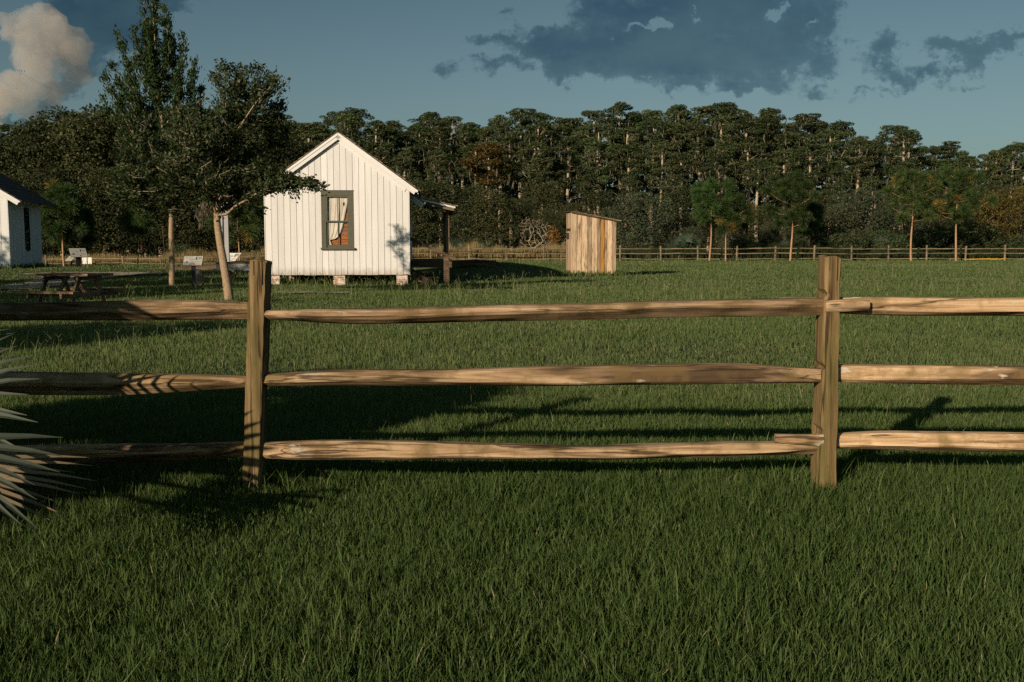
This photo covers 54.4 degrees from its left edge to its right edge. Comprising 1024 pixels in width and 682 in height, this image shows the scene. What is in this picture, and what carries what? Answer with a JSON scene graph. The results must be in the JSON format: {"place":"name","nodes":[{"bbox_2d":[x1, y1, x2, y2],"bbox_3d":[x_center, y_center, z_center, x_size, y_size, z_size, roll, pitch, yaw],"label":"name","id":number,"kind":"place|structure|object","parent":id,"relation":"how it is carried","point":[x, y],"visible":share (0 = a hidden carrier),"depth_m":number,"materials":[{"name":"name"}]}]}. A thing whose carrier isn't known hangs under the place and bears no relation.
{"place":"outdoors","nodes":[
{"label":"outdoors","id":0,"kind":"place"},
{"bbox_2d":[0,272,161,289],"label":"path","id":1,"kind":"structure","parent":0,"point":[34,282],"depth_m":33.45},
{"bbox_2d":[42,238,747,265],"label":"dry grass","id":2,"kind":"structure","parent":0,"point":[206,255],"depth_m":81.31,"materials":[{"name":"brown plant"}]},
{"bbox_2d":[0,251,1023,681],"bbox_3d":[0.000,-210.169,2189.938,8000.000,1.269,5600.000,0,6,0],"label":"ground","id":3,"kind":"structure","parent":0,"point":[524,331],"depth_m":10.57,"materials":[{"name":"green plant"}]},
{"bbox_2d":[0,146,47,238],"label":"forest oak","id":4,"kind":"object","parent":3,"relation":"on","point":[6,168],"visible":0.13,"depth_m":89.83,"materials":[{"name":"green plant"}]},
{"bbox_2d":[0,173,56,268],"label":"white shed","id":5,"kind":"structure","parent":3,"relation":"on","point":[20,229],"depth_m":45.46,"materials":[{"name":"paint"}]},
{"bbox_2d":[0,125,81,257],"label":"forest oak","id":6,"kind":"object","parent":3,"relation":"on","point":[7,142],"visible":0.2,"depth_m":91.33,"materials":[{"name":"green plant"}]},
{"bbox_2d":[0,329,94,528],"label":"cabbage palm","id":7,"kind":"object","parent":3,"relation":"on","point":[8,468],"visible":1,"depth_m":3.86,"materials":[{"name":"green plant"}]},
{"bbox_2d":[22,163,100,258],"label":"forest oak","id":8,"kind":"object","parent":3,"relation":"on","point":[40,187],"visible":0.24,"depth_m":85.86,"materials":[{"name":"green plant"}]},
{"bbox_2d":[7,105,118,255],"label":"forest oak","id":9,"kind":"object","parent":3,"relation":"on","point":[38,120],"visible":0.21,"depth_m":91.28,"materials":[{"name":"green plant"}]},
{"bbox_2d":[40,178,96,265],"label":"young pine","id":10,"kind":"object","parent":3,"relation":"on","point":[60,196],"visible":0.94,"depth_m":65.06,"materials":[{"name":"green plant"}]},
{"bbox_2d":[11,272,126,301],"bbox_3d":[-8.237,-0.861,18.605,1.305,0.821,1.600,1,6,14],"label":"picnic table","id":11,"kind":"object","parent":3,"relation":"on","point":[79,289],"visible":0.91,"depth_m":18.40,"materials":[{"name":"brown wood"}]},
{"bbox_2d":[51,208,99,258],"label":"shrub","id":12,"kind":"object","parent":3,"relation":"on","point":[89,239],"visible":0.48,"depth_m":67.34,"materials":[{"name":"green plant"}]},
{"bbox_2d":[17,103,160,256],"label":"forest oak","id":13,"kind":"object","parent":3,"relation":"on","point":[65,128],"visible":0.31,"depth_m":90.04,"materials":[{"name":"green plant"}]},
{"bbox_2d":[69,163,153,255],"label":"forest oak","id":14,"kind":"object","parent":3,"relation":"on","point":[106,246],"visible":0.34,"depth_m":87.00,"materials":[{"name":"green plant"}]},
{"bbox_2d":[67,104,164,257],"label":"forest oak","id":15,"kind":"object","parent":3,"relation":"on","point":[106,142],"visible":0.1,"depth_m":92.28,"materials":[{"name":"green plant"}]},
{"bbox_2d":[114,209,154,263],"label":"young pine","id":16,"kind":"object","parent":3,"relation":"on","point":[138,223],"visible":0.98,"depth_m":69.12,"materials":[{"name":"green plant"}]},
{"bbox_2d":[94,178,181,257],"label":"forest oak","id":17,"kind":"object","parent":3,"relation":"on","point":[141,241],"visible":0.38,"depth_m":87.08,"materials":[{"name":"green plant"}]},
{"bbox_2d":[95,0,206,285],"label":"upright tree","id":18,"kind":"object","parent":3,"relation":"on","point":[155,76],"visible":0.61,"depth_m":30.74,"materials":[{"name":"green plant"}]},
{"bbox_2d":[143,199,217,255],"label":"forest oak","id":19,"kind":"object","parent":3,"relation":"on","point":[186,222],"visible":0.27,"depth_m":87.99,"materials":[{"name":"green plant"}]},
{"bbox_2d":[179,174,252,255],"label":"forest oak","id":20,"kind":"object","parent":3,"relation":"on","point":[213,240],"visible":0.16,"depth_m":87.99,"materials":[{"name":"green plant"}]},
{"bbox_2d":[106,58,330,300],"bbox_3d":[-6.777,-3.552,23.079,5.584,5.820,3.130,3,6,30],"label":"spreading oak","id":21,"kind":"object","parent":3,"relation":"on","point":[269,179],"visible":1,"depth_m":22.67,"materials":[{"name":"green plant"}]},
{"bbox_2d":[204,194,263,260],"bbox_3d":[-16.632,-6.897,61.569,4.326,5.372,3.606,-3,6,-27],"label":"young pine","id":22,"kind":"object","parent":3,"relation":"on","point":[251,226],"visible":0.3,"depth_m":61.20,"materials":[{"name":"green plant"}]},
{"bbox_2d":[231,131,306,249],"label":"forest oak","id":23,"kind":"object","parent":3,"relation":"on","point":[281,161],"visible":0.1,"depth_m":91.89,"materials":[{"name":"green plant"}]},
{"bbox_2d":[290,121,329,154],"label":"bald cypress","id":24,"kind":"object","parent":3,"relation":"on","point":[305,130],"visible":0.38,"depth_m":109.29,"materials":[{"name":"green plant"}]},
{"bbox_2d":[214,132,457,284],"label":"white cottage","id":25,"kind":"structure","parent":3,"relation":"on","point":[356,221],"depth_m":31.99,"materials":[{"name":"paint"}]},
{"bbox_2d":[320,190,354,249],"bbox_3d":[-5.602,-3.889,31.992,1.086,1.894,0.255,0,6,-5],"label":"window","id":26,"kind":"structure","parent":25,"relation":"in","point":[337,210],"depth_m":31.99,"materials":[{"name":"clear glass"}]},
{"bbox_2d":[328,114,371,149],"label":"bald cypress","id":27,"kind":"object","parent":3,"relation":"on","point":[348,121],"visible":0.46,"depth_m":111.40,"materials":[{"name":"green plant"}]},
{"bbox_2d":[353,120,399,164],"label":"bald cypress","id":28,"kind":"object","parent":3,"relation":"on","point":[380,127],"visible":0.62,"depth_m":110.86,"materials":[{"name":"green plant"}]},
{"bbox_2d":[375,128,416,176],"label":"bald cypress","id":29,"kind":"object","parent":3,"relation":"on","point":[396,133],"visible":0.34,"depth_m":111.92,"materials":[{"name":"green plant"}]},
{"bbox_2d":[389,152,422,182],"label":"bald cypress","id":30,"kind":"object","parent":3,"relation":"on","point":[409,159],"visible":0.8,"depth_m":104.13,"materials":[{"name":"green plant"}]},
{"bbox_2d":[397,124,433,247],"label":"bald cypress","id":31,"kind":"object","parent":3,"relation":"on","point":[417,142],"visible":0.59,"depth_m":113.91,"materials":[{"name":"green plant"}]},
{"bbox_2d":[424,149,455,243],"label":"bald cypress","id":32,"kind":"object","parent":3,"relation":"on","point":[435,157],"visible":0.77,"depth_m":102.97,"materials":[{"name":"green plant"}]},
{"bbox_2d":[421,120,459,243],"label":"bald cypress","id":33,"kind":"object","parent":3,"relation":"on","point":[440,130],"visible":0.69,"depth_m":112.44,"materials":[{"name":"green plant"}]},
{"bbox_2d":[410,178,471,247],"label":"forest oak","id":34,"kind":"object","parent":3,"relation":"on","point":[429,192],"visible":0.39,"depth_m":89.67,"materials":[{"name":"green plant"}]},
{"bbox_2d":[418,183,496,244],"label":"forest oak","id":35,"kind":"object","parent":3,"relation":"on","point":[461,198],"visible":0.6,"depth_m":90.26,"materials":[{"name":"green plant"}]},
{"bbox_2d":[449,125,478,234],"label":"bald cypress","id":36,"kind":"object","parent":3,"relation":"on","point":[466,136],"visible":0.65,"depth_m":112.84,"materials":[{"name":"green plant"}]},
{"bbox_2d":[455,143,487,242],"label":"bald cypress","id":37,"kind":"object","parent":3,"relation":"on","point":[467,147],"visible":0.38,"depth_m":106.43,"materials":[{"name":"green plant"}]},
{"bbox_2d":[458,143,513,245],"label":"bald cypress","id":38,"kind":"object","parent":3,"relation":"on","point":[491,162],"visible":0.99,"depth_m":94.64,"materials":[{"name":"orange plant"}]},
{"bbox_2d":[455,189,522,247],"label":"bush","id":39,"kind":"object","parent":3,"relation":"on","point":[492,208],"visible":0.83,"depth_m":88.59,"materials":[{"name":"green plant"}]},
{"bbox_2d":[0,255,1023,493],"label":"split rail fence","id":40,"kind":"object","parent":3,"relation":"on","point":[827,305],"visible":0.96,"depth_m":5.12,"materials":[{"name":"brown wood"}]},
{"bbox_2d":[494,132,529,249],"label":"bald cypress","id":41,"kind":"object","parent":3,"relation":"on","point":[509,141],"visible":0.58,"depth_m":110.30,"materials":[{"name":"green plant"}]},
{"bbox_2d":[486,197,547,250],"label":"bush","id":42,"kind":"object","parent":3,"relation":"on","point":[518,207],"visible":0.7,"depth_m":89.76,"materials":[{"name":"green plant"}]},
{"bbox_2d":[501,107,547,244],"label":"bald cypress","id":43,"kind":"object","parent":3,"relation":"on","point":[515,113],"visible":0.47,"depth_m":116.35,"materials":[{"name":"green plant"}]},
{"bbox_2d":[43,245,1023,265],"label":"boundary fence","id":44,"kind":"object","parent":3,"relation":"on","point":[698,253],"visible":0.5,"depth_m":80.16,"materials":[{"name":"brown wood"}]},
{"bbox_2d":[500,179,566,246],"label":"forest oak","id":45,"kind":"object","parent":3,"relation":"on","point":[555,197],"visible":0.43,"depth_m":94.39,"materials":[{"name":"green plant"}]},
{"bbox_2d":[44,152,1023,258],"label":"distant wood","id":46,"kind":"object","parent":3,"relation":"on","point":[645,187],"visible":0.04,"depth_m":128.08,"materials":[{"name":"green plant"}]},
{"bbox_2d":[512,121,560,226],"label":"bald cypress","id":47,"kind":"object","parent":3,"relation":"on","point":[529,136],"visible":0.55,"depth_m":110.91,"materials":[{"name":"green plant"}]},
{"bbox_2d":[517,142,556,217],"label":"bald cypress","id":48,"kind":"object","parent":3,"relation":"on","point":[539,165],"visible":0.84,"depth_m":103.11,"materials":[{"name":"green plant"}]},
{"bbox_2d":[51,239,1023,265],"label":"reeds","id":49,"kind":"object","parent":3,"relation":"on","point":[800,244],"visible":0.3,"depth_m":81.37,"materials":[{"name":"plant"}]},
{"bbox_2d":[524,208,565,247],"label":"bush","id":50,"kind":"object","parent":3,"relation":"on","point":[559,225],"visible":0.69,"depth_m":88.03,"materials":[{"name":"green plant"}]},
{"bbox_2d":[549,137,587,238],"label":"bald cypress","id":51,"kind":"object","parent":3,"relation":"on","point":[564,142],"visible":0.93,"depth_m":104.97,"materials":[{"name":"green plant"}]},
{"bbox_2d":[572,174,605,210],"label":"bald cypress","id":52,"kind":"object","parent":3,"relation":"on","point":[588,179],"visible":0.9,"depth_m":96.66,"materials":[{"name":"green plant"}]},
{"bbox_2d":[564,211,620,276],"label":"outhouse","id":53,"kind":"structure","parent":3,"relation":"on","point":[591,241],"depth_m":40.11,"materials":[{"name":"brown wood"}]},
{"bbox_2d":[574,123,620,210],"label":"bald cypress","id":54,"kind":"object","parent":3,"relation":"on","point":[600,129],"visible":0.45,"depth_m":111.69,"materials":[{"name":"green plant"}]},
{"bbox_2d":[580,138,617,214],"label":"bald cypress","id":55,"kind":"object","parent":3,"relation":"on","point":[596,147],"visible":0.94,"depth_m":105.04,"materials":[{"name":"green plant"}]},
{"bbox_2d":[578,189,629,246],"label":"forest oak","id":56,"kind":"object","parent":3,"relation":"on","point":[600,201],"visible":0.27,"depth_m":95.59,"materials":[{"name":"green plant"}]},
{"bbox_2d":[594,101,645,245],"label":"bald cypress","id":57,"kind":"object","parent":3,"relation":"on","point":[617,108],"visible":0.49,"depth_m":117.09,"materials":[{"name":"green plant"}]},
{"bbox_2d":[600,207,639,252],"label":"wood edge bush","id":58,"kind":"object","parent":3,"relation":"on","point":[618,242],"visible":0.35,"depth_m":87.79,"materials":[{"name":"green plant"}]},
{"bbox_2d":[603,127,648,224],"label":"bald cypress","id":59,"kind":"object","parent":3,"relation":"on","point":[624,133],"visible":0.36,"depth_m":111.70,"materials":[{"name":"green plant"}]},
{"bbox_2d":[608,144,653,242],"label":"bald cypress","id":60,"kind":"object","parent":3,"relation":"on","point":[628,161],"visible":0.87,"depth_m":105.18,"materials":[{"name":"green plant"}]},
{"bbox_2d":[608,191,675,251],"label":"wood edge bush","id":61,"kind":"object","parent":3,"relation":"on","point":[641,243],"visible":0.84,"depth_m":86.82,"materials":[{"name":"green plant"}]},
{"bbox_2d":[630,118,680,246],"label":"bald cypress","id":62,"kind":"object","parent":3,"relation":"on","point":[651,136],"visible":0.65,"depth_m":111.65,"materials":[{"name":"green plant"}]},
{"bbox_2d":[644,141,676,237],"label":"bald cypress","id":63,"kind":"object","parent":3,"relation":"on","point":[659,148],"visible":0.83,"depth_m":104.82,"materials":[{"name":"green plant"}]},
{"bbox_2d":[645,207,695,250],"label":"wood edge bush","id":64,"kind":"object","parent":3,"relation":"on","point":[681,215],"visible":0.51,"depth_m":89.03,"materials":[{"name":"green plant"}]},
{"bbox_2d":[655,104,693,231],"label":"bald cypress","id":65,"kind":"object","parent":3,"relation":"on","point":[675,110],"visible":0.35,"depth_m":116.47,"materials":[{"name":"green plant"}]},
{"bbox_2d":[656,122,694,240],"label":"bald cypress","id":66,"kind":"object","parent":3,"relation":"on","point":[673,129],"visible":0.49,"depth_m":112.29,"materials":[{"name":"green plant"}]},
{"bbox_2d":[664,152,698,235],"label":"bald cypress","id":67,"kind":"object","parent":3,"relation":"on","point":[680,168],"visible":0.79,"depth_m":103.15,"materials":[{"name":"green plant"}]},
{"bbox_2d":[650,186,715,242],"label":"forest oak","id":68,"kind":"object","parent":3,"relation":"on","point":[679,201],"visible":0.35,"depth_m":95.24,"materials":[{"name":"green plant"}]},
{"bbox_2d":[674,118,714,241],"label":"bald cypress","id":69,"kind":"object","parent":3,"relation":"on","point":[697,132],"visible":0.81,"depth_m":112.13,"materials":[{"name":"green plant"}]},
{"bbox_2d":[688,176,738,259],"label":"young pine","id":70,"kind":"object","parent":3,"relation":"on","point":[706,189],"visible":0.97,"depth_m":77.20,"materials":[{"name":"green plant"}]},
{"bbox_2d":[690,103,739,252],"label":"bald cypress","id":71,"kind":"object","parent":3,"relation":"on","point":[709,110],"visible":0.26,"depth_m":119.74,"materials":[{"name":"green plant"}]},
{"bbox_2d":[697,153,737,249],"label":"bald cypress","id":72,"kind":"object","parent":3,"relation":"on","point":[719,158],"visible":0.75,"depth_m":98.58,"materials":[{"name":"green plant"}]},
{"bbox_2d":[693,116,743,242],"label":"bald cypress","id":73,"kind":"object","parent":3,"relation":"on","point":[723,122],"visible":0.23,"depth_m":113.05,"materials":[{"name":"green plant"}]},
{"bbox_2d":[701,140,739,243],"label":"bald cypress","id":74,"kind":"object","parent":3,"relation":"on","point":[725,148],"visible":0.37,"depth_m":104.86,"materials":[{"name":"green plant"}]},
{"bbox_2d":[700,191,755,260],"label":"young pine","id":75,"kind":"object","parent":3,"relation":"on","point":[740,206],"visible":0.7,"depth_m":77.62,"materials":[{"name":"green plant"}]},
{"bbox_2d":[723,118,776,218],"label":"bald cypress","id":76,"kind":"object","parent":3,"relation":"on","point":[748,125],"visible":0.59,"depth_m":110.02,"materials":[{"name":"green plant"}]},
{"bbox_2d":[727,142,773,239],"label":"bald cypress","id":77,"kind":"object","parent":3,"relation":"on","point":[756,151],"visible":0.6,"depth_m":105.76,"materials":[{"name":"green plant"}]},
{"bbox_2d":[738,158,780,242],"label":"bald cypress","id":78,"kind":"object","parent":3,"relation":"on","point":[764,169],"visible":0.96,"depth_m":96.89,"materials":[{"name":"green plant"}]},
{"bbox_2d":[735,203,783,245],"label":"forest oak","id":79,"kind":"object","parent":3,"relation":"on","point":[756,213],"visible":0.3,"depth_m":92.38,"materials":[{"name":"green plant"}]},
{"bbox_2d":[744,117,788,239],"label":"bald cypress","id":80,"kind":"object","parent":3,"relation":"on","point":[772,125],"visible":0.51,"depth_m":111.71,"materials":[{"name":"green plant"}]},
{"bbox_2d":[764,148,801,238],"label":"bald cypress","id":81,"kind":"object","parent":3,"relation":"on","point":[783,160],"visible":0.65,"depth_m":105.27,"materials":[{"name":"green plant"}]},
{"bbox_2d":[759,168,820,260],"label":"young pine","id":82,"kind":"object","parent":3,"relation":"on","point":[788,192],"visible":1,"depth_m":77.76,"materials":[{"name":"green plant"}]},
{"bbox_2d":[783,113,829,203],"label":"bald cypress","id":83,"kind":"object","parent":3,"relation":"on","point":[802,120],"visible":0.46,"depth_m":117.39,"materials":[{"name":"green plant"}]},
{"bbox_2d":[786,143,831,237],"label":"bald cypress","id":84,"kind":"object","parent":3,"relation":"on","point":[800,161],"visible":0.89,"depth_m":103.55,"materials":[{"name":"green plant"}]},
{"bbox_2d":[794,198,827,246],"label":"young pine","id":85,"kind":"object","parent":3,"relation":"on","point":[815,209],"visible":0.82,"depth_m":83.41,"materials":[{"name":"green plant"}]},
{"bbox_2d":[805,129,861,235],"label":"bald cypress","id":86,"kind":"object","parent":3,"relation":"on","point":[834,143],"visible":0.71,"depth_m":111.60,"materials":[{"name":"green plant"}]},
{"bbox_2d":[819,203,865,240],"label":"wood edge bush","id":87,"kind":"object","parent":3,"relation":"on","point":[835,219],"visible":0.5,"depth_m":88.09,"materials":[{"name":"green plant"}]},
{"bbox_2d":[823,230,870,252],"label":"leafy shrub","id":88,"kind":"object","parent":3,"relation":"on","point":[862,241],"visible":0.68,"depth_m":82.48,"materials":[{"name":"green plant"}]},
{"bbox_2d":[817,187,897,247],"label":"wood edge bush","id":89,"kind":"object","parent":3,"relation":"on","point":[868,202],"visible":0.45,"depth_m":88.33,"materials":[{"name":"green plant"}]},
{"bbox_2d":[839,136,877,228],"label":"bald cypress","id":90,"kind":"object","parent":3,"relation":"on","point":[859,176],"visible":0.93,"depth_m":110.39,"materials":[{"name":"green plant"}]},
{"bbox_2d":[855,144,892,230],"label":"bald cypress","id":91,"kind":"object","parent":3,"relation":"on","point":[878,169],"visible":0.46,"depth_m":113.89,"materials":[{"name":"green plant"}]},
{"bbox_2d":[862,203,909,247],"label":"wood edge bush","id":92,"kind":"object","parent":3,"relation":"on","point":[890,216],"visible":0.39,"depth_m":88.05,"materials":[{"name":"green plant"}]},
{"bbox_2d":[872,125,921,230],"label":"bald cypress","id":93,"kind":"object","parent":3,"relation":"on","point":[881,140],"visible":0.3,"depth_m":120.74,"materials":[{"name":"green plant"}]},
{"bbox_2d":[881,130,928,185],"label":"bald cypress","id":94,"kind":"object","parent":3,"relation":"on","point":[903,135],"visible":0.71,"depth_m":110.39,"materials":[{"name":"green plant"}]},
{"bbox_2d":[880,167,943,260],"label":"young pine","id":95,"kind":"object","parent":3,"relation":"on","point":[911,182],"visible":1,"depth_m":76.98,"materials":[{"name":"green plant"}]},
{"bbox_2d":[896,227,958,252],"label":"leafy shrub","id":96,"kind":"object","parent":3,"relation":"on","point":[920,233],"visible":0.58,"depth_m":83.30,"materials":[{"name":"green plant"}]},
{"bbox_2d":[922,225,991,254],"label":"leafy shrub","id":97,"kind":"object","parent":3,"relation":"on","point":[951,238],"visible":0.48,"depth_m":83.77,"materials":[{"name":"green plant"}]},
{"bbox_2d":[929,164,1000,260],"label":"young pine","id":98,"kind":"object","parent":3,"relation":"on","point":[957,176],"visible":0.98,"depth_m":76.94,"materials":[{"name":"green plant"}]},
{"bbox_2d":[949,222,1006,252],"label":"leafy shrub","id":99,"kind":"object","parent":3,"relation":"on","point":[980,227],"visible":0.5,"depth_m":83.79,"materials":[{"name":"green plant"}]},
{"bbox_2d":[943,184,1019,246],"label":"forest oak","id":100,"kind":"object","parent":3,"relation":"on","point":[982,196],"visible":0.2,"depth_m":92.51,"materials":[{"name":"green plant"}]},
{"bbox_2d":[979,151,1013,224],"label":"bald cypress","id":101,"kind":"object","parent":3,"relation":"on","point":[996,156],"visible":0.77,"depth_m":113.44,"materials":[{"name":"green plant"}]},
{"bbox_2d":[971,188,1023,247],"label":"golden tree","id":102,"kind":"object","parent":3,"relation":"on","point":[1004,212],"visible":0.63,"depth_m":89.07,"materials":[{"name":"brown plant"}]},
{"bbox_2d":[993,144,1023,226],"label":"bald cypress","id":103,"kind":"object","parent":3,"relation":"on","point":[1010,149],"visible":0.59,"depth_m":114.07,"materials":[{"name":"green plant"}]},
{"bbox_2d":[0,0,1023,243],"label":"sky","id":104,"kind":"structure","parent":0,"point":[943,70],"materials":[{"name":"blue"}]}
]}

